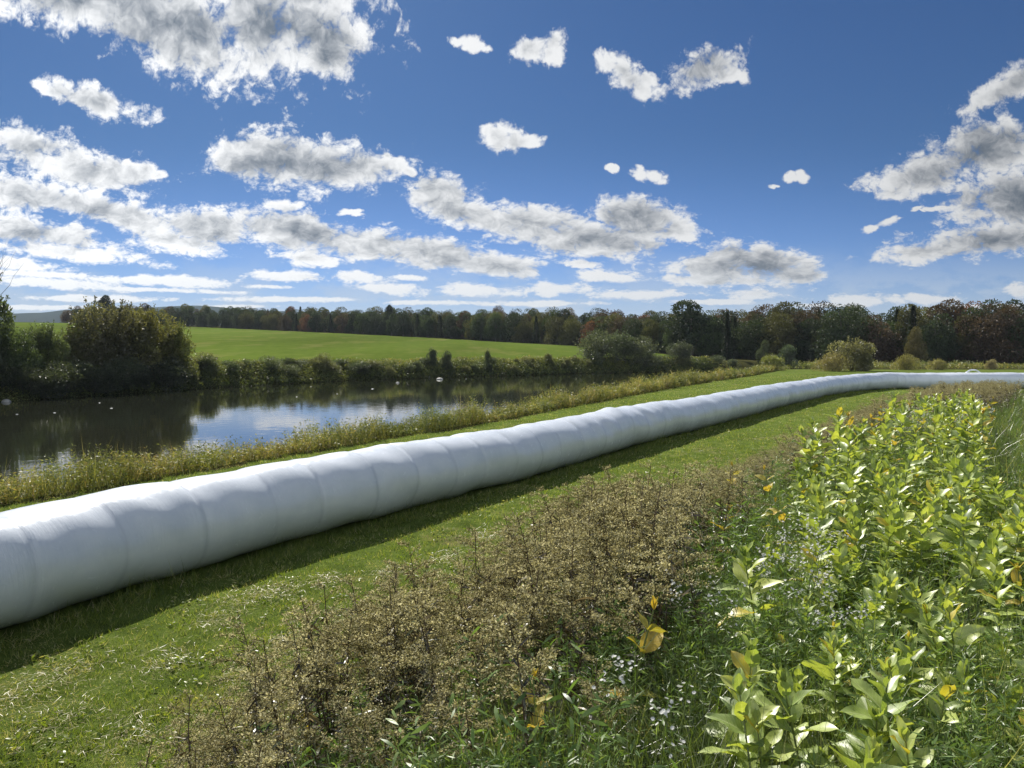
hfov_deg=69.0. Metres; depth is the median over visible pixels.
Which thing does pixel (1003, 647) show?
milkweed plant
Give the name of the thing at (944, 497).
milkweed plant
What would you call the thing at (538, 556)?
goldenrod plant
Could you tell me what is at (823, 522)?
milkweed plant
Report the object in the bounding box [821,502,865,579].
milkweed plant
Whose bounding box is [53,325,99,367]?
shrub
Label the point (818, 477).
milkweed plant
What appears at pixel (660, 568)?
goldenrod plant
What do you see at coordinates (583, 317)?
woodland tree
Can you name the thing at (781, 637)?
milkweed plant
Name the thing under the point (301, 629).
goldenrod plant
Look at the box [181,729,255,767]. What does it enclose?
goldenrod plant
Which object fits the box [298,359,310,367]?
shrub
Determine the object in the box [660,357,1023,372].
rough weeds
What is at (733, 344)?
spruce tree
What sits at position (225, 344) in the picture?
field
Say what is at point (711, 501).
goldenrod plant
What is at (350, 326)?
woodland tree
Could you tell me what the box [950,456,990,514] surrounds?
milkweed plant
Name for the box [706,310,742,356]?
woodland tree
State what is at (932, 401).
milkweed plant
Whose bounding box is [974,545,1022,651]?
milkweed plant
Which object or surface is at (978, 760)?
milkweed plant
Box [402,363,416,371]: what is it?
shrub
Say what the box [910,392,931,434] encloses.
milkweed plant
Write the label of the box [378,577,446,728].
goldenrod plant
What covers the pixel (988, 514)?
milkweed plant
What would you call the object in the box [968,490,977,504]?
milkweed plant
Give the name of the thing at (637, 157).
sky
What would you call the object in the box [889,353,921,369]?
shrub
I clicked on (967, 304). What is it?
woodland tree
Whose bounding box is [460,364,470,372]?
shrub
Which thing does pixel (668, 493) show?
goldenrod plant
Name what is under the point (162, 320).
woodland tree
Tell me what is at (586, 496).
goldenrod plant
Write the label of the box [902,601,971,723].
milkweed plant
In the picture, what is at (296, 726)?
goldenrod plant
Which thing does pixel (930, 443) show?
milkweed plant
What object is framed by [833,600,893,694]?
milkweed plant
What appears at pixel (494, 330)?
woodland tree
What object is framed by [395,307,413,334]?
woodland tree
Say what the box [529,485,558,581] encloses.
goldenrod plant
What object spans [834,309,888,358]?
woodland tree
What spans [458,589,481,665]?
goldenrod plant
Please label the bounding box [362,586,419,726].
goldenrod plant
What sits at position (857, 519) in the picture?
milkweed plant
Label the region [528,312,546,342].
woodland tree
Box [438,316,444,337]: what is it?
spruce tree
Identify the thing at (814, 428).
milkweed plant
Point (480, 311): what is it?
woodland tree
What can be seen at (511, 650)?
goldenrod plant
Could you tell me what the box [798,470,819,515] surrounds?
milkweed plant
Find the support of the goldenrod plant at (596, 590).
on the river bank
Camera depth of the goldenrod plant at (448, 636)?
3.50 m
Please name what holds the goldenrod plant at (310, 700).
on the river bank
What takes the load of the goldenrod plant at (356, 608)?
on the river bank
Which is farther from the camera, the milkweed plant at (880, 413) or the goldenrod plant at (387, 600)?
the milkweed plant at (880, 413)
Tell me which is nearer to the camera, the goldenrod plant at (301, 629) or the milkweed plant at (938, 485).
the goldenrod plant at (301, 629)
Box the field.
[2,322,679,367]
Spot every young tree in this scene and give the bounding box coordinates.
[755,340,769,365]
[904,326,927,362]
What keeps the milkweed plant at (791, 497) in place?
on the river bank
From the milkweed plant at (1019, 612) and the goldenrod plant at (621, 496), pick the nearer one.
the milkweed plant at (1019, 612)
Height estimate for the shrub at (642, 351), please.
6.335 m
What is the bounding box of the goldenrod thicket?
[396,378,1023,650]
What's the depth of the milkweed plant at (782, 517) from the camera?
5.23 m
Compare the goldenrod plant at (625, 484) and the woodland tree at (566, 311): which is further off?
the woodland tree at (566, 311)
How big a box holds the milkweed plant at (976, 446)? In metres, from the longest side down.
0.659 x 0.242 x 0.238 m
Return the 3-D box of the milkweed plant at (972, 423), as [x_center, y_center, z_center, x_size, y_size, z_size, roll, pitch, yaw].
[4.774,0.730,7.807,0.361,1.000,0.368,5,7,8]
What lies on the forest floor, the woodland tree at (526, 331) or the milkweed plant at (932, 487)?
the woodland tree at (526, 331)
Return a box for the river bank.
[0,356,1023,762]
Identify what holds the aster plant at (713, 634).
on the river bank
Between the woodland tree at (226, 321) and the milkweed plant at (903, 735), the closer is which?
the milkweed plant at (903, 735)
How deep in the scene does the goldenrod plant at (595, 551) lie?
3.50 m
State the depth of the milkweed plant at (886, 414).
10.47 m
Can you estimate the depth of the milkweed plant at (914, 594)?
3.13 m
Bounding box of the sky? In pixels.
[0,0,1023,326]
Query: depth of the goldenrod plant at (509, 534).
5.94 m
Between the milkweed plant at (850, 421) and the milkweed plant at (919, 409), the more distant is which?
the milkweed plant at (919, 409)
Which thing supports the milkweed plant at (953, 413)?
on the river bank
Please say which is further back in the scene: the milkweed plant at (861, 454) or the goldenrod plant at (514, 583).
the milkweed plant at (861, 454)
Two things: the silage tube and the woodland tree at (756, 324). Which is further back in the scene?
the woodland tree at (756, 324)
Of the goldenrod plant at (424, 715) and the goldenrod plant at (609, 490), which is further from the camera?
the goldenrod plant at (609, 490)
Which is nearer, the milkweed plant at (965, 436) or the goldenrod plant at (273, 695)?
the goldenrod plant at (273, 695)
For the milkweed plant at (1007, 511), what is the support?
on the river bank
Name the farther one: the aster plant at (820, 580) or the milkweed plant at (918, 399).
the milkweed plant at (918, 399)
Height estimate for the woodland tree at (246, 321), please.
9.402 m
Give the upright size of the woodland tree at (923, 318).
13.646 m
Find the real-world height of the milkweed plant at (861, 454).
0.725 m
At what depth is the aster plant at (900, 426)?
10.75 m
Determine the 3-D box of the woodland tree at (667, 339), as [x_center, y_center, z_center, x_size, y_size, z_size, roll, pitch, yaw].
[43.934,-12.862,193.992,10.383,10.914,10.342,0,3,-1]
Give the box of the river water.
[0,370,734,500]
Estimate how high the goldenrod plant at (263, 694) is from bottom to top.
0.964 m
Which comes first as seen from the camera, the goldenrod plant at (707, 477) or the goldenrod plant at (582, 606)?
the goldenrod plant at (582, 606)
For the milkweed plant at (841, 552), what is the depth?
3.64 m
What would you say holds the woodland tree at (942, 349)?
on the forest floor
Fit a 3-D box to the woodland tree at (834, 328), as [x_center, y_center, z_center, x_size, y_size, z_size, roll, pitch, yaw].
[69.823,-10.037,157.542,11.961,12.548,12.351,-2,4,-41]
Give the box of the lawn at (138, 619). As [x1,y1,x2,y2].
[0,369,1023,767]
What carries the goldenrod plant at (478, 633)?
on the river bank
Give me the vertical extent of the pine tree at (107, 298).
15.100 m
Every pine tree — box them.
[97,295,113,317]
[383,304,394,315]
[663,299,722,355]
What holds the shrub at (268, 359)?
on the river bank
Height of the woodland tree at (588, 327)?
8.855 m
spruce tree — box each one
[293,313,298,330]
[327,313,333,332]
[412,313,422,336]
[436,315,440,337]
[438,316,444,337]
[531,315,540,342]
[720,311,733,359]
[730,315,741,358]
[890,308,900,362]
[903,305,918,357]
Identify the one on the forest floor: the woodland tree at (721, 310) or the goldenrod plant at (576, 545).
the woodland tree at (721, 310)
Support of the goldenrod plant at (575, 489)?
on the river bank
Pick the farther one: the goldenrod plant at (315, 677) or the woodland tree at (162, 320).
the woodland tree at (162, 320)
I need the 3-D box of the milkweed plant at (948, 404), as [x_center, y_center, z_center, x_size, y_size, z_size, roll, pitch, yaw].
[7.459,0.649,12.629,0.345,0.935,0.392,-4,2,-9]
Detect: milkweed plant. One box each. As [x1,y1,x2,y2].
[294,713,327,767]
[512,668,552,767]
[602,595,667,753]
[698,667,781,767]
[702,634,784,767]
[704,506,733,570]
[714,540,786,682]
[723,461,741,531]
[726,699,791,767]
[753,532,780,601]
[754,663,838,767]
[755,464,781,546]
[761,538,793,626]
[767,497,791,556]
[768,664,825,763]
[770,628,809,720]
[774,534,833,646]
[784,491,813,549]
[786,593,827,686]
[788,474,813,540]
[788,527,844,621]
[788,541,810,591]
[789,430,828,499]
[789,457,806,499]
[789,503,838,596]
[792,425,821,478]
[798,416,832,478]
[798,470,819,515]
[799,483,839,565]
[801,569,844,640]
[801,630,860,765]
[802,483,834,535]
[803,486,847,544]
[804,473,830,529]
[804,475,841,528]
[806,442,818,476]
[806,450,840,508]
[808,617,854,738]
[811,743,833,767]
[813,535,854,633]
[819,420,850,499]
[819,513,872,633]
[820,628,865,728]
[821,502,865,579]
[823,551,853,619]
[824,404,848,474]
[827,459,862,535]
[828,498,874,581]
[829,735,903,767]
[830,556,872,626]
[831,425,864,504]
[832,415,851,468]
[832,445,856,492]
[832,652,920,765]
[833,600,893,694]
[834,501,877,587]
[835,456,875,512]
[836,656,879,735]
[837,521,881,615]
[838,416,870,477]
[838,648,924,761]
[843,411,855,467]
[845,575,892,664]
[845,698,903,767]
[846,639,884,681]
[848,481,881,553]
[852,438,871,503]
[854,438,869,487]
[856,502,914,574]
[860,456,897,541]
[862,463,893,547]
[865,475,900,557]
[865,490,910,568]
[865,547,898,590]
[867,427,887,475]
[868,572,906,633]
[868,639,936,735]
[869,416,896,486]
[869,478,911,546]
[870,564,914,667]
[872,406,885,441]
[872,502,935,601]
[873,559,919,645]
[875,392,901,439]
[876,431,887,462]
[878,407,896,455]
[878,487,923,578]
[878,624,933,725]
[878,640,892,657]
[880,441,898,472]
[880,472,918,556]
[881,585,918,648]
[882,425,899,464]
[882,458,913,532]
[887,428,902,459]
[889,715,933,767]
[890,400,917,468]
[890,401,912,453]
[892,447,926,491]
[894,481,916,555]
[895,438,931,503]
[895,506,949,624]
[897,576,951,684]
[901,533,932,585]
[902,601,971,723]
[903,395,935,447]
[905,424,927,485]
[907,487,935,549]
[907,489,958,580]
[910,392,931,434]
[910,413,926,449]
[911,479,957,559]
[911,495,948,584]
[912,404,952,487]
[912,668,966,767]
[914,393,941,438]
[915,446,939,493]
[917,574,969,642]
[917,596,945,661]
[921,393,936,433]
[923,476,955,562]
[924,444,943,487]
[924,599,993,730]
[926,421,945,465]
[926,433,935,479]
[926,476,944,542]
[928,392,949,443]
[929,659,987,767]
[930,512,951,582]
[931,444,981,514]
[931,534,977,618]
[933,491,989,614]
[933,580,963,648]
[934,449,986,520]
[936,413,952,454]
[936,425,951,451]
[937,469,968,526]
[940,403,961,440]
[941,391,960,430]
[941,514,986,591]
[942,395,958,429]
[944,415,971,472]
[944,499,987,576]
[944,614,1004,718]
[945,407,987,475]
[947,395,971,445]
[947,540,991,623]
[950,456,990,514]
[951,502,983,564]
[951,535,992,623]
[951,742,992,767]
[953,419,977,462]
[954,388,971,418]
[955,683,1023,761]
[961,521,1020,623]
[962,443,980,484]
[963,470,986,503]
[964,395,986,443]
[965,403,990,444]
[965,427,990,482]
[967,407,990,455]
[967,446,991,497]
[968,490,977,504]
[971,408,991,448]
[972,477,1001,536]
[973,423,996,465]
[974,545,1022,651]
[975,476,1000,536]
[975,570,1023,680]
[978,476,1012,547]
[982,477,1015,523]
[982,579,1021,651]
[984,509,1019,574]
[985,635,1023,706]
[987,397,997,410]
[990,499,1023,608]
[992,659,1023,763]
[996,501,1011,518]
[1001,512,1023,596]
[1001,709,1023,767]
[1004,498,1018,540]
[1005,517,1023,577]
[1005,561,1023,639]
[1007,584,1023,643]
[1011,481,1023,502]
[1012,755,1023,766]
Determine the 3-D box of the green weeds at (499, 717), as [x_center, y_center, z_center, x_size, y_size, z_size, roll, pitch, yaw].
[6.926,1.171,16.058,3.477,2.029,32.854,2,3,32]
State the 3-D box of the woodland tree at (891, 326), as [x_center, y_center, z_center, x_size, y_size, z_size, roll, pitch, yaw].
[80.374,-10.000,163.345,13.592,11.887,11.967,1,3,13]
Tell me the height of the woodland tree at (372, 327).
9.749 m
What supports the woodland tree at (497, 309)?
on the forest floor
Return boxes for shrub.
[0,320,45,379]
[0,365,45,394]
[19,318,74,370]
[20,367,70,398]
[34,359,89,394]
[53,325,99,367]
[57,295,151,370]
[66,359,104,390]
[111,302,182,371]
[146,360,190,390]
[156,319,198,375]
[158,355,190,380]
[174,359,197,380]
[179,353,200,367]
[186,366,200,381]
[188,351,223,371]
[195,354,219,374]
[219,360,235,364]
[226,361,240,376]
[231,360,244,370]
[239,358,254,370]
[254,355,283,370]
[264,362,277,372]
[279,356,294,366]
[279,364,300,375]
[290,359,304,367]
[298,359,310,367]
[308,357,331,370]
[313,352,333,369]
[326,363,339,372]
[332,358,347,367]
[346,361,370,374]
[366,359,381,369]
[385,365,396,375]
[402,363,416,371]
[412,360,423,370]
[419,357,436,365]
[426,347,438,366]
[439,350,452,369]
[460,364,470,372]
[470,363,480,371]
[481,362,492,371]
[483,348,490,363]
[505,364,521,371]
[520,356,532,363]
[543,354,554,363]
[564,358,572,366]
[570,356,580,363]
[572,328,618,362]
[601,329,635,362]
[619,335,662,366]
[664,339,693,363]
[675,359,688,366]
[709,354,725,362]
[728,359,737,364]
[759,353,787,370]
[777,343,797,368]
[811,351,848,371]
[825,335,876,370]
[856,352,874,370]
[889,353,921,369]
[925,358,946,369]
[984,358,997,368]
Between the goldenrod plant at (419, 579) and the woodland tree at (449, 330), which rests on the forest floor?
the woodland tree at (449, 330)
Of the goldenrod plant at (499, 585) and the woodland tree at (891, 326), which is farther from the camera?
the woodland tree at (891, 326)
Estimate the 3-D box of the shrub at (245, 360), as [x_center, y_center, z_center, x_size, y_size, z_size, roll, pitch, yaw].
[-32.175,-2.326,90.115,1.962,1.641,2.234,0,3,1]
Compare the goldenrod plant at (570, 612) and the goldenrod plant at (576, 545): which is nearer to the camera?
the goldenrod plant at (570, 612)
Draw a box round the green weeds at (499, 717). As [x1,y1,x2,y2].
[231,414,892,767]
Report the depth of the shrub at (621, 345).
137.44 m
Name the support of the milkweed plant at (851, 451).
on the river bank
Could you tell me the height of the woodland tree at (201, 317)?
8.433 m
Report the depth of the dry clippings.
7.44 m
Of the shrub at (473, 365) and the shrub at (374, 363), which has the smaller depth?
the shrub at (374, 363)
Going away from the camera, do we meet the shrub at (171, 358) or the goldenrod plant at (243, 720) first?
the goldenrod plant at (243, 720)
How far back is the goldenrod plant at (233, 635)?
3.58 m
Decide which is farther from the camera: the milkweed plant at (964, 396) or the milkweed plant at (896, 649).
the milkweed plant at (964, 396)
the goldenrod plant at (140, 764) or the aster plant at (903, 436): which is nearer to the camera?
the goldenrod plant at (140, 764)
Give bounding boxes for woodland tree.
[60,310,71,322]
[71,309,81,322]
[141,303,150,310]
[154,310,168,323]
[167,307,189,324]
[172,312,183,325]
[177,309,190,324]
[180,303,193,324]
[187,306,197,325]
[195,311,208,326]
[200,305,210,313]
[204,307,210,315]
[206,313,219,326]
[216,307,231,325]
[220,313,235,327]
[228,306,235,316]
[230,307,237,326]
[232,311,244,328]
[238,306,247,313]
[238,310,254,328]
[242,309,254,328]
[251,311,263,328]
[260,312,274,329]
[267,314,279,329]
[273,311,281,327]
[276,312,291,330]
[284,309,300,328]
[286,306,294,329]
[291,312,305,330]
[296,308,317,330]
[297,313,312,331]
[300,307,319,330]
[307,311,326,331]
[320,309,329,331]
[323,311,341,331]
[331,307,346,331]
[333,313,349,332]
[343,310,353,332]
[344,312,357,332]
[353,312,368,333]
[360,310,378,333]
[363,312,384,334]
[366,306,382,318]
[380,314,389,334]
[385,314,397,335]
[390,308,403,334]
[391,311,414,335]
[393,312,409,334]
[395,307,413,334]
[410,309,424,334]
[414,315,436,336]
[415,307,434,336]
[430,311,455,337]
[442,313,459,337]
[442,315,460,338]
[453,310,468,327]
[456,311,470,338]
[460,313,471,338]
[463,315,478,339]
[469,313,490,339]
[476,309,490,316]
[483,311,508,340]
[483,312,507,340]
[492,305,505,316]
[499,313,532,341]
[503,308,522,338]
[511,318,533,342]
[522,308,536,341]
[522,313,532,324]
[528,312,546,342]
[532,306,560,342]
[541,310,559,343]
[542,316,566,343]
[550,309,576,342]
[556,315,581,344]
[563,307,577,319]
[575,313,590,344]
[579,317,593,342]
[579,320,605,344]
[588,308,600,317]
[589,313,602,330]
[592,316,613,341]
[594,309,626,337]
[600,312,622,344]
[607,315,644,347]
[622,318,646,342]
[639,319,663,351]
[643,310,657,320]
[644,311,669,351]
[654,320,677,351]
[657,312,681,351]
[661,316,694,352]
[688,321,711,355]
[693,318,726,356]
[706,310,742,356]
[710,308,746,321]
[714,309,739,357]
[731,313,781,359]
[737,312,761,358]
[740,303,773,357]
[754,311,803,356]
[760,301,794,356]
[773,302,813,324]
[783,300,835,350]
[791,318,819,363]
[803,315,839,362]
[807,308,875,361]
[810,318,840,357]
[816,303,881,324]
[833,302,865,313]
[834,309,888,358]
[851,315,903,363]
[859,312,905,361]
[878,305,907,330]
[891,303,929,360]
[901,305,957,362]
[918,313,962,363]
[921,298,964,362]
[947,314,988,362]
[950,300,987,363]
[953,301,1023,364]
[957,298,1006,363]
[985,310,1023,363]
[995,304,1023,360]
[1004,298,1023,319]
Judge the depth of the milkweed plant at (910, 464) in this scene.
6.26 m
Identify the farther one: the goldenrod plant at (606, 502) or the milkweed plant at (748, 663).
the goldenrod plant at (606, 502)
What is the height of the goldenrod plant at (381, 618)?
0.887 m
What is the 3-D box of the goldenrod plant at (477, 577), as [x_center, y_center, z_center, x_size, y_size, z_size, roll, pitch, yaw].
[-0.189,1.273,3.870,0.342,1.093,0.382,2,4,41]
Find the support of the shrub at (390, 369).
on the river bank
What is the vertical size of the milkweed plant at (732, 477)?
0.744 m
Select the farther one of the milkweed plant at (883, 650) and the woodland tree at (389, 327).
the woodland tree at (389, 327)
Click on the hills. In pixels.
(45, 317)
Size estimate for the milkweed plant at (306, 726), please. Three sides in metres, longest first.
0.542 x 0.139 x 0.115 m
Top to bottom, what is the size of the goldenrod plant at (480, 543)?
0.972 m
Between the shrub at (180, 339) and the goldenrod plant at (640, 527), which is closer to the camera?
the goldenrod plant at (640, 527)
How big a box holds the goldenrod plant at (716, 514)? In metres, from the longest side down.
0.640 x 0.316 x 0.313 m
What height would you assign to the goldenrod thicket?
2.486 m
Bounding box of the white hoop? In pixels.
[965,369,980,372]
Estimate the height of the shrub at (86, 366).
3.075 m
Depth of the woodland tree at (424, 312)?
297.45 m
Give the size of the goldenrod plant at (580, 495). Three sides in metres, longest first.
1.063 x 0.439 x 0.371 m
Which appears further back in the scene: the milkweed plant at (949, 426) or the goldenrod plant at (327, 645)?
the milkweed plant at (949, 426)
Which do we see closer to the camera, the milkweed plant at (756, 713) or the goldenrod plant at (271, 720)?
the milkweed plant at (756, 713)
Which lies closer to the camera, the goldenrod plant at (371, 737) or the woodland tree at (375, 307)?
the goldenrod plant at (371, 737)
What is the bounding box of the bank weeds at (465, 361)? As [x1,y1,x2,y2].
[0,355,722,400]
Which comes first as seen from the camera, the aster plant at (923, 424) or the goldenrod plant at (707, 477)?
the goldenrod plant at (707, 477)
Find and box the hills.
[0,306,638,325]
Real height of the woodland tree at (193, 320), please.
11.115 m
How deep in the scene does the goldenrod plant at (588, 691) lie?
2.49 m
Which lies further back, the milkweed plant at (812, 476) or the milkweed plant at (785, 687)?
the milkweed plant at (812, 476)
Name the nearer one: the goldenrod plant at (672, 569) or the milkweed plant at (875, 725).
the milkweed plant at (875, 725)
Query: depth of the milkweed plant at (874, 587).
3.57 m
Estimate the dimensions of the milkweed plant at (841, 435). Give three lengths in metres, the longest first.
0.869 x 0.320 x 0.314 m
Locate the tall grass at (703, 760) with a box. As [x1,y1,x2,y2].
[137,388,1023,767]
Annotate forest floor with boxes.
[162,325,1012,366]
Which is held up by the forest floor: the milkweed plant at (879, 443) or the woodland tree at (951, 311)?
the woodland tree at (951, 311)
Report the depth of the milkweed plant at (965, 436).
8.72 m
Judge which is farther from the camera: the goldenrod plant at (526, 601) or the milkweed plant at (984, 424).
the milkweed plant at (984, 424)
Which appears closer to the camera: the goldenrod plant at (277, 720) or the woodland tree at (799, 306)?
the goldenrod plant at (277, 720)
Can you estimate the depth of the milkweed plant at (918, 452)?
6.80 m
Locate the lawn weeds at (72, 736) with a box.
[0,456,720,767]
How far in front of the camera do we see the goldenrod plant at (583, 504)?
5.01 m
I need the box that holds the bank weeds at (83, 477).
[0,363,779,503]
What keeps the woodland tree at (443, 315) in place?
on the forest floor
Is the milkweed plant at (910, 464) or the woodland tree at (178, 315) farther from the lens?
the woodland tree at (178, 315)
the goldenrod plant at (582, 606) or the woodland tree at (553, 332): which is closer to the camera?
the goldenrod plant at (582, 606)
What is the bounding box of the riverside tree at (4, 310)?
[0,250,25,368]
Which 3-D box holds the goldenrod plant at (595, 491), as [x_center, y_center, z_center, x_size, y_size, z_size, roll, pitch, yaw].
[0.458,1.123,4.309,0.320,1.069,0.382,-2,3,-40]
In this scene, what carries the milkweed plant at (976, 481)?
on the river bank
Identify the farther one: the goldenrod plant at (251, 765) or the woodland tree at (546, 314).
the woodland tree at (546, 314)
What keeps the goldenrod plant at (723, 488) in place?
on the river bank
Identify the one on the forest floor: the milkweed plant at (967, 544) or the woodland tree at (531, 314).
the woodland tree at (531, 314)
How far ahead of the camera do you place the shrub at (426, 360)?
112.16 m
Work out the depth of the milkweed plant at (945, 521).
4.60 m
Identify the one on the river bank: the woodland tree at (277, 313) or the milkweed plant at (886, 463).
the milkweed plant at (886, 463)
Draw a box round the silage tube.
[0,372,1023,628]
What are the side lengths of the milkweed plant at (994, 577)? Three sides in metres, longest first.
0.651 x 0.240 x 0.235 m
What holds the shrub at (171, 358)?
on the river bank
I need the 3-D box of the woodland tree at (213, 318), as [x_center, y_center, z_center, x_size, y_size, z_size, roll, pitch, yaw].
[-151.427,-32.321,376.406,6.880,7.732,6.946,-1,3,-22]
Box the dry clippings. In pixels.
[0,435,825,765]
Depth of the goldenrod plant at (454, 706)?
2.36 m
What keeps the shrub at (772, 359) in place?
on the river bank
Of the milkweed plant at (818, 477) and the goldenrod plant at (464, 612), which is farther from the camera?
the milkweed plant at (818, 477)
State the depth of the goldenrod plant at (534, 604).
3.94 m
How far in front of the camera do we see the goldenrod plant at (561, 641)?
3.26 m
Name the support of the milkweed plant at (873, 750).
on the river bank
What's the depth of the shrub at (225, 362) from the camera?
87.94 m
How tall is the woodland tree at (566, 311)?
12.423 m
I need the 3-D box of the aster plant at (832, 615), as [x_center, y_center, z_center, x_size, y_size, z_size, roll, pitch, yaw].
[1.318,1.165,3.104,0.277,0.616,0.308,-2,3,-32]
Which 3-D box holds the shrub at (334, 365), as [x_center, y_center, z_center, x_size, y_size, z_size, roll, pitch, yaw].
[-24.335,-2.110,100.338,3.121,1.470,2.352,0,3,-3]
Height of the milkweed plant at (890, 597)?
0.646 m
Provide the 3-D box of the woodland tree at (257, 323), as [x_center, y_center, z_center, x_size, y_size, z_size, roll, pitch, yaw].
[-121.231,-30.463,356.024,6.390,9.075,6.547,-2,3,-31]
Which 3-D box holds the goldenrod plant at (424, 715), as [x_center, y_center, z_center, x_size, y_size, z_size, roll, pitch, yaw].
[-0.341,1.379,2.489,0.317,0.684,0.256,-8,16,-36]
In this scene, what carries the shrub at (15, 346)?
on the river bank
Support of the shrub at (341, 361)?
on the river bank
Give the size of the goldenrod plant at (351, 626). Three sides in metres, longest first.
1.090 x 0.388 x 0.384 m
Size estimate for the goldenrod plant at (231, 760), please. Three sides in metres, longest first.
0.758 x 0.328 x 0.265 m
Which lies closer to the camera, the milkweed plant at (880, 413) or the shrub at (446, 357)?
the milkweed plant at (880, 413)
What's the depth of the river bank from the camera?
76.77 m
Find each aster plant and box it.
[588,655,695,767]
[667,573,745,718]
[751,547,824,692]
[752,551,840,666]
[758,527,823,631]
[759,538,835,667]
[771,519,839,611]
[781,511,848,597]
[783,589,855,703]
[807,530,872,619]
[808,585,880,678]
[882,406,913,451]
[892,418,911,465]
[903,406,933,447]
[954,403,986,428]
[962,406,994,441]
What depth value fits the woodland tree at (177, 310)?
385.62 m
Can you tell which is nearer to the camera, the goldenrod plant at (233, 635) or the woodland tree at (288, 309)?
the goldenrod plant at (233, 635)
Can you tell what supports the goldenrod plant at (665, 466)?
on the river bank
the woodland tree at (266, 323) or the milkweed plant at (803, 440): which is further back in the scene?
the woodland tree at (266, 323)
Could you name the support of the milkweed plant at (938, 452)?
on the river bank
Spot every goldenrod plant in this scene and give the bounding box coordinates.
[109,732,169,767]
[134,759,145,767]
[146,716,210,766]
[152,689,228,767]
[161,721,243,767]
[164,749,223,767]
[172,689,258,767]
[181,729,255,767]
[192,711,257,767]
[194,711,229,767]
[197,730,251,767]
[203,659,301,751]
[206,611,289,744]
[209,650,304,766]
[212,673,333,767]
[215,713,257,765]
[218,682,275,766]
[218,687,278,744]
[234,635,309,766]
[234,725,300,767]
[235,697,326,767]
[237,697,297,740]
[238,738,292,767]
[241,680,292,767]
[250,616,351,767]
[258,664,293,744]
[265,647,341,765]
[265,692,315,767]
[268,598,347,761]
[269,595,349,767]
[276,671,315,745]
[278,657,333,767]
[282,641,345,767]
[292,613,356,767]
[294,647,325,703]
[296,577,368,740]
[298,694,384,767]
[302,606,393,761]
[309,614,356,730]
[309,634,349,739]
[311,639,364,754]
[316,574,385,738]
[327,677,408,767]
[328,611,361,711]
[330,632,382,756]
[333,714,432,767]
[334,639,399,754]
[339,601,405,731]
[339,613,404,732]
[346,608,425,764]
[348,578,434,766]
[350,565,434,757]
[351,693,462,767]
[353,593,441,725]
[354,560,422,716]
[357,610,417,746]
[358,636,425,752]
[359,633,421,755]
[360,558,425,766]
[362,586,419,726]
[376,594,456,742]
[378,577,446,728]
[383,589,491,762]
[384,575,457,728]
[387,601,474,766]
[389,559,449,725]
[392,539,452,712]
[396,639,487,761]
[404,561,454,696]
[408,569,458,697]
[409,681,527,767]
[410,623,468,735]
[421,593,453,649]
[424,549,478,701]
[427,585,482,715]
[427,591,493,704]
[432,585,458,672]
[434,637,514,758]
[436,595,491,714]
[440,549,477,654]
[442,526,506,708]
[449,578,492,681]
[452,629,509,718]
[453,613,530,738]
[454,539,500,617]
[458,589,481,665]
[459,591,545,705]
[460,540,534,695]
[462,550,512,691]
[462,606,555,767]
[463,581,510,639]
[466,574,551,739]
[467,563,505,685]
[469,612,517,724]
[471,552,511,581]
[471,574,523,633]
[472,595,536,731]
[479,591,553,710]
[480,527,542,605]
[481,535,528,580]
[482,645,568,757]
[484,515,529,638]
[487,511,563,685]
[488,552,539,641]
[491,655,534,740]
[495,523,530,554]
[499,564,561,729]
[503,527,577,672]
[504,566,559,655]
[505,581,546,646]
[507,490,568,579]
[508,521,531,600]
[510,515,568,652]
[510,588,578,711]
[513,549,559,610]
[515,592,579,733]
[517,574,551,655]
[519,518,558,584]
[519,529,556,641]
[523,493,568,591]
[527,528,615,708]
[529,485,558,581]
[530,525,555,585]
[532,510,579,586]
[533,540,585,661]
[533,592,602,704]
[537,556,638,762]
[539,499,572,589]
[541,509,578,576]
[544,482,582,525]
[544,494,575,591]
[544,527,608,658]
[545,501,622,686]
[545,540,577,603]
[550,586,603,656]
[551,561,616,678]
[552,485,589,589]
[552,550,624,683]
[552,563,638,741]
[554,524,629,645]
[555,513,598,645]
[556,507,637,664]
[557,481,613,543]
[558,483,590,584]
[558,485,629,635]
[558,557,629,676]
[560,547,636,690]
[563,475,624,609]
[564,497,644,686]
[565,648,644,767]
[566,475,602,526]
[568,478,632,626]
[575,473,630,625]
[577,475,610,516]
[580,474,629,523]
[580,544,680,702]
[584,490,628,576]
[586,580,667,700]
[593,480,647,616]
[594,472,675,649]
[596,503,665,650]
[597,464,632,602]
[601,461,671,564]
[604,522,672,657]
[605,472,662,632]
[607,473,655,610]
[608,504,684,677]
[609,475,642,530]
[609,479,678,669]
[609,496,650,603]
[612,512,676,643]
[615,495,681,614]
[616,470,664,587]
[623,514,722,709]
[624,478,683,637]
[627,485,679,641]
[630,468,706,592]
[630,533,684,622]
[632,512,713,677]
[640,526,694,652]
[641,478,690,569]
[643,506,731,673]
[646,487,697,582]
[651,476,716,641]
[655,464,691,531]
[664,463,706,530]
[669,483,705,583]
[672,475,717,583]
[678,462,735,578]
[681,460,724,557]
[693,472,724,552]
[702,476,735,543]
[704,481,739,574]
[707,500,731,549]
[710,468,760,591]
[713,459,756,551]
[731,486,773,544]
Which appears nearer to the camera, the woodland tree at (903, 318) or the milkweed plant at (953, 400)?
the milkweed plant at (953, 400)
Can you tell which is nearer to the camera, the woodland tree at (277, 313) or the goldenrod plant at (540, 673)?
the goldenrod plant at (540, 673)
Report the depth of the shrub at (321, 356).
99.44 m
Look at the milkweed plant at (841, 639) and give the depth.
2.81 m
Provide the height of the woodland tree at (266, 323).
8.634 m
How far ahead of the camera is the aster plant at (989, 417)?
10.47 m

